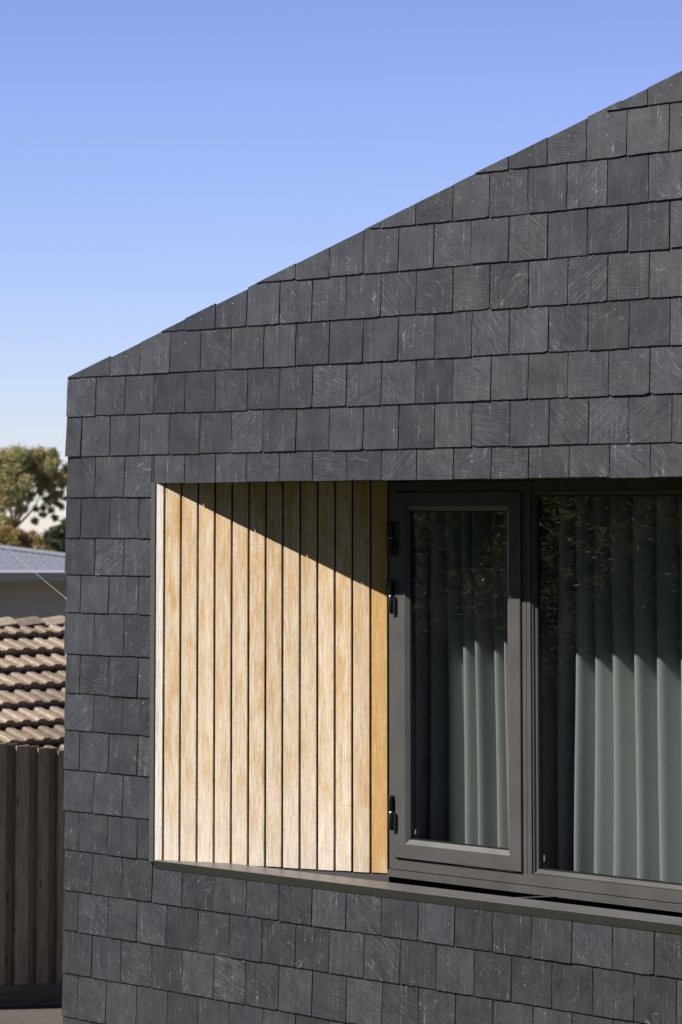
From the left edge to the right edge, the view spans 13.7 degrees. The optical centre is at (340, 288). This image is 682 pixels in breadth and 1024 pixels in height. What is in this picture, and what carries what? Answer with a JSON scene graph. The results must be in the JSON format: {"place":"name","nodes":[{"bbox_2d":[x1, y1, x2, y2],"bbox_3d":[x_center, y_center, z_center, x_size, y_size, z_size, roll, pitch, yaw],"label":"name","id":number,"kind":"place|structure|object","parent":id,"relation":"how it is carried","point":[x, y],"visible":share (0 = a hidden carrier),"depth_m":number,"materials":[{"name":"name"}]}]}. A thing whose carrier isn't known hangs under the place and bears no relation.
{"place":"outdoors","nodes":[
{"label":"outdoors","id":0,"kind":"place"},
{"bbox_2d":[0,1005,62,1023],"bbox_3d":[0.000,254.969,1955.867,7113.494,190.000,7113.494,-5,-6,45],"label":"ground","id":1,"kind":"structure","parent":0,"point":[44,1014],"depth_m":17.18,"materials":[{"name":"beige concrete"}]},
{"bbox_2d":[0,521,56,551],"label":"wattle tree","id":2,"kind":"object","parent":1,"relation":"on","point":[9,536],"visible":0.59,"depth_m":127.09,"materials":[{"name":"green plant"}]},
{"bbox_2d":[0,743,64,1006],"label":"paling fence","id":3,"kind":"object","parent":1,"relation":"on","point":[32,831],"visible":0.41,"depth_m":18.22,"materials":[{"name":"brown wood"}]},
{"bbox_2d":[0,615,66,749],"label":"tiled house","id":4,"kind":"structure","parent":1,"relation":"on","point":[33,655],"depth_m":23.43,"materials":[{"name":"tile"}]},
{"bbox_2d":[0,545,66,618],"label":"steel roofed house","id":5,"kind":"structure","parent":1,"relation":"on","point":[25,591],"depth_m":40.33,"materials":[{"name":"grey metal"}]},
{"bbox_2d":[0,442,67,528],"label":"gum tree","id":6,"kind":"object","parent":1,"relation":"on","point":[25,469],"visible":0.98,"depth_m":149.12,"materials":[{"name":"green plant"}]},
{"bbox_2d":[41,516,65,552],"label":"dark tree","id":7,"kind":"object","parent":1,"relation":"on","point":[56,535],"visible":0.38,"depth_m":110.92,"materials":[{"name":"green plant"}]},
{"bbox_2d":[62,71,681,1023],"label":"slate house","id":8,"kind":"structure","parent":1,"relation":"on","point":[244,505],"depth_m":11.91,"materials":[{"name":"stone"}]},
{"bbox_2d":[3,545,65,599],"bbox_3d":[-2.976,1.515,21.453,0.028,1.308,17.336,1,-5,-12],"label":"overhead wire","id":9,"kind":"object","parent":8,"relation":"attached to","point":[37,574],"visible":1,"depth_m":14.25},
{"bbox_2d":[387,479,681,912],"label":"window frame","id":10,"kind":"structure","parent":8,"relation":"in","point":[541,875],"depth_m":11.50,"materials":[{"name":"grey metal"}]},
{"bbox_2d":[410,478,681,882],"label":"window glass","id":11,"kind":"object","parent":8,"relation":"hanging from","point":[619,664],"visible":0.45,"depth_m":11.54,"materials":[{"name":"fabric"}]},
{"bbox_2d":[0,0,681,550],"label":"sky","id":12,"kind":"structure","parent":0,"point":[161,161],"materials":[{"name":"blue"}]}
]}

